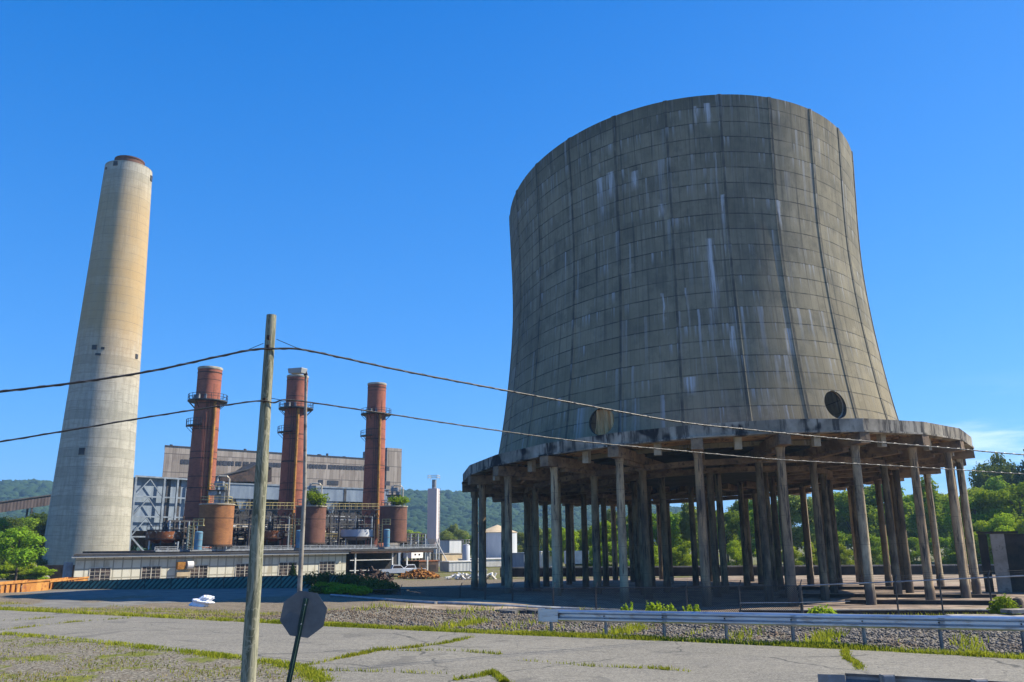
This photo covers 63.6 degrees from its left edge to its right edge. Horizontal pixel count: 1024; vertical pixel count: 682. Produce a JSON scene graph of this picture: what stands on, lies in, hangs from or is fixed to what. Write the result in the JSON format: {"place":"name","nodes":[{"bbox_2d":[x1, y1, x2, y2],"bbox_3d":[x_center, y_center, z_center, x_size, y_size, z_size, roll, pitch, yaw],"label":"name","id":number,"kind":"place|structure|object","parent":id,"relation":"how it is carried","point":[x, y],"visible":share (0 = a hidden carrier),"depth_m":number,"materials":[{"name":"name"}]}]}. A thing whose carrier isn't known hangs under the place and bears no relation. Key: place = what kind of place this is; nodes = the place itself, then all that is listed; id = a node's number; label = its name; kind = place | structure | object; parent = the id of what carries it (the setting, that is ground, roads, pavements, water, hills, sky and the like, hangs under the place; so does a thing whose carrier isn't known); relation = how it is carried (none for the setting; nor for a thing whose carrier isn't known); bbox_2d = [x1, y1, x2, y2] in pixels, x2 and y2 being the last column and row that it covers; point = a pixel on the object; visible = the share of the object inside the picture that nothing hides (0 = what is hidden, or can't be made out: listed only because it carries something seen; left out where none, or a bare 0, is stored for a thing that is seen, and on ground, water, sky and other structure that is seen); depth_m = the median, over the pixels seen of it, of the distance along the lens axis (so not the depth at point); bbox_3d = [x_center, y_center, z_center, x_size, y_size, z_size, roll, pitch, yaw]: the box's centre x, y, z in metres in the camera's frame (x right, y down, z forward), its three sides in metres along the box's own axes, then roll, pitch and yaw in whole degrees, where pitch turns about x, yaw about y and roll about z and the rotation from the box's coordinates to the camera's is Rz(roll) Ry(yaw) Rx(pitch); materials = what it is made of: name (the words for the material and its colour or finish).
{"place":"outdoors","nodes":[
{"label":"outdoors","id":0,"kind":"place"},
{"bbox_2d":[0,638,279,681],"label":"loose gravel","id":1,"kind":"structure","parent":0,"point":[103,663],"depth_m":20.23,"materials":[{"name":"gravel"}]},
{"bbox_2d":[215,462,271,483],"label":"transfer house","id":2,"kind":"structure","parent":0,"point":[245,473],"depth_m":238.19,"materials":[{"name":"metal"}]},
{"bbox_2d":[0,615,867,681],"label":"crack grass","id":3,"kind":"structure","parent":0,"point":[845,655],"depth_m":19.75,"materials":[{"name":"green"}]},
{"bbox_2d":[149,606,816,640],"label":"earthy gravel","id":4,"kind":"structure","parent":0,"point":[368,614],"depth_m":32.75,"materials":[{"name":"gravel"}]},
{"bbox_2d":[0,610,1023,681],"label":"road","id":5,"kind":"structure","parent":0,"point":[710,662],"depth_m":20.77,"materials":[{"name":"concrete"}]},
{"bbox_2d":[0,547,1023,681],"bbox_3d":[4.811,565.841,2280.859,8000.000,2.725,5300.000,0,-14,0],"label":"ground","id":6,"kind":"structure","parent":0,"point":[233,599],"depth_m":52.77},
{"bbox_2d":[0,561,23,579],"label":"tree","id":7,"kind":"object","parent":6,"relation":"on","point":[6,570],"visible":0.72,"depth_m":133.85,"materials":[{"name":"green plant"}]},
{"bbox_2d":[0,526,48,580],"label":"tree","id":8,"kind":"object","parent":6,"relation":"on","point":[15,553],"visible":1,"depth_m":119.43,"materials":[{"name":"green plant"}]},
{"bbox_2d":[0,494,50,517],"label":"conveyor gallery","id":9,"kind":"object","parent":6,"relation":"on","point":[27,503],"visible":0.14,"depth_m":209.70,"materials":[{"name":"metal"}]},
{"bbox_2d":[0,579,50,592],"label":"waste container","id":10,"kind":"object","parent":6,"relation":"on","point":[23,586],"visible":0.8,"depth_m":86.04,"materials":[{"name":"metal"}]},
{"bbox_2d":[19,516,44,536],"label":"tree","id":11,"kind":"object","parent":6,"relation":"on","point":[31,524],"visible":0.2,"depth_m":194.06,"materials":[{"name":"green plant"}]},
{"bbox_2d":[23,565,56,579],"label":"shrub","id":12,"kind":"object","parent":6,"relation":"on","point":[37,571],"visible":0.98,"depth_m":134.29,"materials":[{"name":"green plant"}]},
{"bbox_2d":[41,155,152,564],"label":"chimney","id":13,"kind":"object","parent":6,"relation":"on","point":[90,507],"visible":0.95,"depth_m":173.24,"materials":[{"name":"concrete"}]},
{"bbox_2d":[0,636,307,681],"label":"patch grass","id":14,"kind":"structure","parent":6,"relation":"on","point":[118,663],"depth_m":19.37,"materials":[{"name":"green"}]},
{"bbox_2d":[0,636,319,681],"bbox_3d":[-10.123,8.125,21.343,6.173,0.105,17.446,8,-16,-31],"label":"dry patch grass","id":15,"kind":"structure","parent":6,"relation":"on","point":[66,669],"depth_m":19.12,"materials":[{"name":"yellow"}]},
{"bbox_2d":[0,631,340,681],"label":"verge grass","id":16,"kind":"structure","parent":6,"relation":"on","point":[314,673],"depth_m":21.31,"materials":[{"name":"green"}]},
{"bbox_2d":[0,601,341,618],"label":"bank grass","id":17,"kind":"structure","parent":6,"relation":"on","point":[86,608],"depth_m":42.56,"materials":[{"name":"green"}]},
{"bbox_2d":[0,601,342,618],"bbox_3d":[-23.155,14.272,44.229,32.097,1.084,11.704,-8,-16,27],"label":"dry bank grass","id":18,"kind":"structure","parent":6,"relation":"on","point":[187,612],"depth_m":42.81,"materials":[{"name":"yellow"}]},
{"bbox_2d":[52,575,311,588],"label":"slatted fence","id":19,"kind":"object","parent":6,"relation":"on","point":[287,581],"visible":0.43,"depth_m":92.62,"materials":[{"name":"metal"}]},
{"bbox_2d":[189,595,214,606],"bbox_3d":[-20.325,17.070,54.043,1.744,0.835,1.023,0,-14,0],"label":"plastic sheet","id":20,"kind":"object","parent":6,"relation":"on","point":[204,601],"visible":0.94,"depth_m":53.73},
{"bbox_2d":[183,366,227,549],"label":"brick stack","id":21,"kind":"object","parent":6,"relation":"on","point":[203,454],"visible":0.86,"depth_m":148.33,"materials":[{"name":"brick"}]},
{"bbox_2d":[62,551,350,580],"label":"workshop","id":22,"kind":"structure","parent":6,"relation":"on","point":[106,566],"depth_m":123.74,"materials":[{"name":"paint"}]},
{"bbox_2d":[88,567,111,580],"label":"window","id":23,"kind":"structure","parent":22,"relation":"in","point":[95,573],"depth_m":115.78,"materials":[{"name":"glass"}]},
{"bbox_2d":[140,566,161,578],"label":"window","id":24,"kind":"structure","parent":22,"relation":"in","point":[147,572],"depth_m":120.07,"materials":[{"name":"glass"}]},
{"bbox_2d":[189,565,208,577],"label":"window","id":25,"kind":"structure","parent":22,"relation":"in","point":[198,570],"depth_m":124.47,"materials":[{"name":"glass"}]},
{"bbox_2d":[240,314,275,681],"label":"utility pole","id":26,"kind":"object","parent":6,"relation":"on","point":[251,633],"visible":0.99,"depth_m":16.53,"materials":[{"name":"brown wood"}]},
{"bbox_2d":[0,339,1023,454],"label":"overhead cable","id":27,"kind":"object","parent":26,"relation":"attached to","point":[153,370],"visible":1,"depth_m":18.92,"materials":[{"name":"metal"}]},
{"bbox_2d":[0,398,1023,473],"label":"overhead cable","id":28,"kind":"object","parent":26,"relation":"attached to","point":[279,400],"visible":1,"depth_m":18.82,"materials":[{"name":"metal"}]},
{"bbox_2d":[83,544,437,565],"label":"equipment platform","id":29,"kind":"structure","parent":6,"relation":"on","point":[281,548],"depth_m":139.54,"materials":[{"name":"metal"}]},
{"bbox_2d":[129,475,186,550],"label":"precipitator","id":30,"kind":"object","parent":29,"relation":"on","point":[155,499],"visible":0.56,"depth_m":197.82,"materials":[{"name":"grey metal"}]},
{"bbox_2d":[144,521,184,549],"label":"thickener tank","id":31,"kind":"object","parent":29,"relation":"on","point":[165,537],"visible":0.97,"depth_m":128.80,"materials":[{"name":"metal"}]},
{"bbox_2d":[160,516,197,549],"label":"pipe rack","id":32,"kind":"object","parent":29,"relation":"on","point":[185,531],"visible":0.39,"depth_m":139.61,"materials":[{"name":"grey metal"}]},
{"bbox_2d":[198,475,235,546],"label":"brick tank","id":33,"kind":"object","parent":29,"relation":"on","point":[217,515],"visible":0.91,"depth_m":131.10,"materials":[{"name":"brick"}]},
{"bbox_2d":[217,524,292,548],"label":"catwalk","id":34,"kind":"object","parent":29,"relation":"on","point":[245,532],"visible":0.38,"depth_m":146.86,"materials":[{"name":"metal"}]},
{"bbox_2d":[264,522,284,546],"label":"thickener tank","id":35,"kind":"object","parent":34,"relation":"on","point":[272,537],"visible":0.59,"depth_m":145.41,"materials":[{"name":"metal"}]},
{"bbox_2d":[225,514,289,548],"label":"pipe rack","id":36,"kind":"object","parent":29,"relation":"on","point":[239,541],"visible":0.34,"depth_m":148.78,"materials":[{"name":"grey metal"}]},
{"bbox_2d":[222,502,298,548],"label":"catwalk","id":37,"kind":"object","parent":29,"relation":"on","point":[272,515],"visible":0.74,"depth_m":147.99,"materials":[{"name":"metal"}]},
{"bbox_2d":[151,482,389,550],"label":"boiler annex","id":38,"kind":"object","parent":29,"relation":"on","point":[241,493],"visible":0.23,"depth_m":235.15,"materials":[{"name":"grey metal"}]},
{"bbox_2d":[293,483,326,544],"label":"brick tank","id":39,"kind":"object","parent":29,"relation":"on","point":[315,520],"visible":0.75,"depth_m":147.59,"materials":[{"name":"brick"}]},
{"bbox_2d":[306,487,329,505],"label":"shrub","id":40,"kind":"object","parent":39,"relation":"on","point":[316,499],"visible":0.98,"depth_m":148.49,"materials":[{"name":"green plant"}]},
{"bbox_2d":[316,514,372,547],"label":"pipe rack","id":41,"kind":"object","parent":29,"relation":"on","point":[329,524],"visible":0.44,"depth_m":166.72,"materials":[{"name":"grey metal"}]},
{"bbox_2d":[318,503,379,547],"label":"catwalk","id":42,"kind":"object","parent":29,"relation":"on","point":[357,515],"visible":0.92,"depth_m":161.09,"materials":[{"name":"metal"}]},
{"bbox_2d":[340,521,372,545],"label":"thickener tank","id":43,"kind":"object","parent":42,"relation":"on","point":[355,536],"visible":0.94,"depth_m":160.65,"materials":[{"name":"metal"}]},
{"bbox_2d":[379,485,407,542],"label":"brick tank","id":44,"kind":"object","parent":29,"relation":"on","point":[395,515],"visible":0.86,"depth_m":163.18,"materials":[{"name":"brick"}]},
{"bbox_2d":[400,533,425,560],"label":"pipe rack","id":45,"kind":"object","parent":29,"relation":"on","point":[412,541],"visible":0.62,"depth_m":170.79,"materials":[{"name":"grey metal"}]},
{"bbox_2d":[162,444,401,545],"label":"powerhouse","id":46,"kind":"structure","parent":6,"relation":"on","point":[326,470],"depth_m":262.69,"materials":[{"name":"beige"}]},
{"bbox_2d":[275,374,313,548],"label":"brick stack","id":47,"kind":"object","parent":6,"relation":"on","point":[291,482],"visible":0.71,"depth_m":165.70,"materials":[{"name":"brick"}]},
{"bbox_2d":[288,367,307,591],"bbox_3d":[-13.518,9.085,51.299,1.766,15.137,0.878,-3,-14,11],"label":"street lamp","id":48,"kind":"object","parent":6,"relation":"on","point":[300,370],"visible":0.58,"depth_m":51.30,"materials":[{"name":"metal"}]},
{"bbox_2d":[280,591,326,681],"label":"traffic sign","id":49,"kind":"object","parent":6,"relation":"on","point":[303,613],"visible":1,"depth_m":14.29,"materials":[{"name":"metal"}]},
{"bbox_2d":[302,570,333,585],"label":"shrub","id":50,"kind":"object","parent":6,"relation":"on","point":[315,579],"visible":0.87,"depth_m":93.43,"materials":[{"name":"green plant"}]},
{"bbox_2d":[334,571,377,584],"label":"shrub","id":51,"kind":"object","parent":6,"relation":"on","point":[353,579],"visible":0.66,"depth_m":88.51,"materials":[{"name":"green plant"}]},
{"bbox_2d":[340,585,372,594],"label":"shrub","id":52,"kind":"object","parent":6,"relation":"on","point":[358,590],"visible":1,"depth_m":76.38,"materials":[{"name":"green plant"}]},
{"bbox_2d":[351,566,393,581],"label":"rubble pile","id":53,"kind":"object","parent":6,"relation":"on","point":[378,574],"visible":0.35,"depth_m":122.81,"materials":[{"name":"stone"}]},
{"bbox_2d":[360,382,390,547],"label":"brick stack","id":54,"kind":"object","parent":6,"relation":"on","point":[374,473],"visible":0.82,"depth_m":183.56,"materials":[{"name":"brick"}]},
{"bbox_2d":[325,549,433,576],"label":"open shed","id":55,"kind":"structure","parent":6,"relation":"on","point":[379,559],"depth_m":153.83,"materials":[{"name":"metal"}]},
{"bbox_2d":[330,594,436,603],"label":"steel pipe","id":56,"kind":"object","parent":6,"relation":"on","point":[388,599],"visible":0.95,"depth_m":67.20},
{"bbox_2d":[396,567,439,578],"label":"scrap pile","id":57,"kind":"object","parent":6,"relation":"on","point":[419,573],"visible":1,"depth_m":135.66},
{"bbox_2d":[402,560,439,571],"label":"yard lean to","id":58,"kind":"object","parent":6,"relation":"on","point":[432,565],"visible":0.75,"depth_m":160.58,"materials":[{"name":"metal"}]},
{"bbox_2d":[426,475,446,567],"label":"silo","id":59,"kind":"object","parent":6,"relation":"on","point":[434,500],"visible":0.88,"depth_m":199.51,"materials":[{"name":"paint"}]},
{"bbox_2d":[423,539,460,552],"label":"grey shed","id":60,"kind":"structure","parent":6,"relation":"on","point":[450,546],"depth_m":226.37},
{"bbox_2d":[439,560,478,571],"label":"corrugated container","id":61,"kind":"object","parent":6,"relation":"on","point":[452,566],"visible":0.79,"depth_m":167.56,"materials":[{"name":"metal"}]},
{"bbox_2d":[478,525,516,557],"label":"storage tank","id":62,"kind":"object","parent":6,"relation":"on","point":[493,541],"visible":0.49,"depth_m":214.04,"materials":[{"name":"metal"}]},
{"bbox_2d":[0,606,1023,658],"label":"verge grass","id":63,"kind":"structure","parent":6,"relation":"on","point":[827,644],"depth_m":24.50,"materials":[{"name":"green"}]},
{"bbox_2d":[437,601,644,610],"bbox_3d":[2.194,20.162,62.344,15.809,0.976,2.306,0,-14,-1],"label":"steel pipe","id":64,"kind":"object","parent":6,"relation":"on","point":[497,605],"visible":0.47,"depth_m":62.15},
{"bbox_2d":[372,579,803,612],"bbox_3d":[1.471,21.032,67.183,42.721,3.636,3.681,-9,-16,32],"label":"chain link fence","id":65,"kind":"object","parent":6,"relation":"on","point":[753,592],"visible":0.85,"depth_m":60.64,"materials":[{"name":"grey"}]},
{"bbox_2d":[579,520,618,556],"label":"tree","id":66,"kind":"object","parent":6,"relation":"on","point":[608,534],"visible":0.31,"depth_m":172.28,"materials":[{"name":"green plant"}]},
{"bbox_2d":[328,600,988,651],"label":"gravel weeds","id":67,"kind":"object","parent":6,"relation":"on","point":[635,627],"visible":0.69,"depth_m":25.88,"materials":[{"name":"green plant"}]},
{"bbox_2d":[652,513,681,548],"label":"tree","id":68,"kind":"object","parent":6,"relation":"on","point":[675,530],"visible":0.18,"depth_m":177.42,"materials":[{"name":"green plant"}]},
{"bbox_2d":[672,541,691,565],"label":"tree","id":69,"kind":"object","parent":6,"relation":"on","point":[681,557],"visible":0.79,"depth_m":160.46,"materials":[{"name":"green plant"}]},
{"bbox_2d":[678,503,699,559],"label":"tree","id":70,"kind":"object","parent":6,"relation":"on","point":[684,525],"visible":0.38,"depth_m":175.80,"materials":[{"name":"green plant"}]},
{"bbox_2d":[715,510,740,565],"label":"tree","id":71,"kind":"object","parent":6,"relation":"on","point":[732,522],"visible":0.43,"depth_m":193.23,"materials":[{"name":"green plant"}]},
{"bbox_2d":[726,540,742,565],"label":"tree","id":72,"kind":"object","parent":6,"relation":"on","point":[733,549],"visible":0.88,"depth_m":158.97,"materials":[{"name":"green plant"}]},
{"bbox_2d":[737,499,755,556],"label":"tree","id":73,"kind":"object","parent":6,"relation":"on","point":[751,518],"visible":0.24,"depth_m":183.78,"materials":[{"name":"green plant"}]},
{"bbox_2d":[538,608,1023,653],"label":"guardrail","id":74,"kind":"object","parent":6,"relation":"on","point":[939,623],"visible":0.87,"depth_m":22.85,"materials":[{"name":"metal"}]},
{"bbox_2d":[776,495,836,549],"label":"tree","id":75,"kind":"object","parent":6,"relation":"on","point":[795,514],"visible":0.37,"depth_m":176.86,"materials":[{"name":"green plant"}]},
{"bbox_2d":[839,544,854,564],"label":"tree","id":76,"kind":"object","parent":6,"relation":"on","point":[845,555],"visible":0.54,"depth_m":155.60,"materials":[{"name":"green plant"}]},
{"bbox_2d":[834,489,885,550],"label":"tree","id":77,"kind":"object","parent":6,"relation":"on","point":[841,503],"visible":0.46,"depth_m":195.25,"materials":[{"name":"green plant"}]},
{"bbox_2d":[845,534,890,564],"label":"tree","id":78,"kind":"object","parent":6,"relation":"on","point":[874,542],"visible":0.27,"depth_m":159.50,"materials":[{"name":"green plant"}]},
{"bbox_2d":[739,609,1023,614],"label":"basin kerb","id":79,"kind":"structure","parent":6,"relation":"on","point":[903,611],"depth_m":59.02,"materials":[{"name":"concrete"}]},
{"bbox_2d":[752,570,1023,614],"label":"rail fence","id":80,"kind":"object","parent":6,"relation":"on","point":[938,580],"visible":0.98,"depth_m":56.41,"materials":[{"name":"metal"}]},
{"bbox_2d":[869,484,913,537],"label":"tree","id":81,"kind":"object","parent":6,"relation":"on","point":[906,506],"visible":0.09,"depth_m":196.95,"materials":[{"name":"green plant"}]},
{"bbox_2d":[817,673,1004,681],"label":"guardrail","id":82,"kind":"object","parent":6,"relation":"on","point":[851,677],"visible":1,"depth_m":12.10,"materials":[{"name":"metal"}]},
{"bbox_2d":[907,537,933,564],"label":"tree","id":83,"kind":"object","parent":6,"relation":"on","point":[913,543],"visible":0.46,"depth_m":161.22,"materials":[{"name":"green plant"}]},
{"bbox_2d":[906,475,950,553],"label":"tree","id":84,"kind":"object","parent":6,"relation":"on","point":[943,531],"visible":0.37,"depth_m":175.36,"materials":[{"name":"green plant"}]},
{"bbox_2d":[937,497,992,558],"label":"tree","id":85,"kind":"object","parent":6,"relation":"on","point":[978,516],"visible":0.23,"depth_m":147.22,"materials":[{"name":"green plant"}]},
{"bbox_2d":[964,520,993,563],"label":"tree","id":86,"kind":"object","parent":6,"relation":"on","point":[979,524],"visible":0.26,"depth_m":133.46,"materials":[{"name":"green plant"}]},
{"bbox_2d":[945,608,1023,616],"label":"broken slab","id":87,"kind":"structure","parent":6,"relation":"on","point":[1014,611],"depth_m":47.80,"materials":[{"name":"concrete"}]},
{"bbox_2d":[968,460,1016,488],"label":"tree","id":88,"kind":"object","parent":6,"relation":"on","point":[979,479],"visible":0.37,"depth_m":199.62,"materials":[{"name":"green plant"}]},
{"bbox_2d":[981,475,1009,492],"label":"tree","id":89,"kind":"object","parent":6,"relation":"on","point":[993,484],"visible":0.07,"depth_m":187.79,"materials":[{"name":"green plant"}]},
{"bbox_2d":[970,484,1023,524],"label":"tree","id":90,"kind":"object","parent":6,"relation":"on","point":[993,511],"visible":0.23,"depth_m":142.95,"materials":[{"name":"green plant"}]},
{"bbox_2d":[972,481,1023,525],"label":"tree","id":91,"kind":"object","parent":6,"relation":"on","point":[997,495],"visible":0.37,"depth_m":142.70,"materials":[{"name":"green plant"}]},
{"bbox_2d":[985,511,1020,562],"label":"tree","id":92,"kind":"object","parent":6,"relation":"on","point":[1002,523],"visible":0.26,"depth_m":132.50,"materials":[{"name":"green plant"}]},
{"bbox_2d":[986,593,1021,613],"bbox_3d":[30.743,16.819,51.544,1.944,2.022,1.800,12,-19,-41],"label":"shrub","id":93,"kind":"object","parent":6,"relation":"on","point":[1001,602],"visible":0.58,"depth_m":51.28,"materials":[{"name":"green plant"}]},
{"bbox_2d":[988,453,1023,485],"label":"tree","id":94,"kind":"object","parent":6,"relation":"on","point":[996,459],"visible":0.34,"depth_m":205.21,"materials":[{"name":"green plant"}]},
{"bbox_2d":[0,0,1023,526],"label":"sky","id":95,"kind":"structure","parent":0,"point":[349,173],"materials":[{"name":"blue"}]},
{"bbox_2d":[337,609,1022,654],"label":"ballast gravel","id":96,"kind":"structure","parent":0,"point":[1005,646],"depth_m":25.60,"materials":[{"name":"gravel"}]},
{"bbox_2d":[447,578,1023,610],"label":"basin floor","id":97,"kind":"structure","parent":0,"point":[818,601],"depth_m":82.87,"materials":[{"name":"concrete"}]},
{"bbox_2d":[462,94,981,606],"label":"cooling tower","id":98,"kind":"structure","parent":97,"relation":"on","point":[694,260],"depth_m":83.22,"materials":[{"name":"concrete"}]},
{"bbox_2d":[711,586,971,589],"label":"floor sill","id":99,"kind":"structure","parent":97,"relation":"on","point":[876,588],"depth_m":89.89,"materials":[{"name":"concrete"}]},
{"bbox_2d":[780,594,996,597],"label":"floor sill","id":100,"kind":"structure","parent":97,"relation":"on","point":[894,595],"depth_m":76.86,"materials":[{"name":"concrete"}]},
{"bbox_2d":[845,599,993,604],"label":"floor sill","id":101,"kind":"structure","parent":97,"relation":"on","point":[937,602],"depth_m":68.20,"materials":[{"name":"concrete"}]},
{"bbox_2d":[976,531,1023,592],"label":"pump house","id":102,"kind":"structure","parent":97,"relation":"on","point":[1007,547],"depth_m":83.94,"materials":[{"name":"concrete"}]},
{"bbox_2d":[500,564,994,576],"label":"back wall","id":103,"kind":"structure","parent":0,"point":[799,570],"depth_m":131.47,"materials":[{"name":"concrete"}]},
{"bbox_3d":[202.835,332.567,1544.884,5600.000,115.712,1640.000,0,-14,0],"label":"hills","id":104,"kind":"structure","parent":0,"visible":0},
{"bbox_2d":[0,478,682,547],"bbox_3d":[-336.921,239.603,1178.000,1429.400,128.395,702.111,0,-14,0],"label":"hillside woods","id":105,"kind":"object","parent":104,"relation":"on","point":[455,507],"visible":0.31,"depth_m":1143.85,"materials":[{"name":"plant"}]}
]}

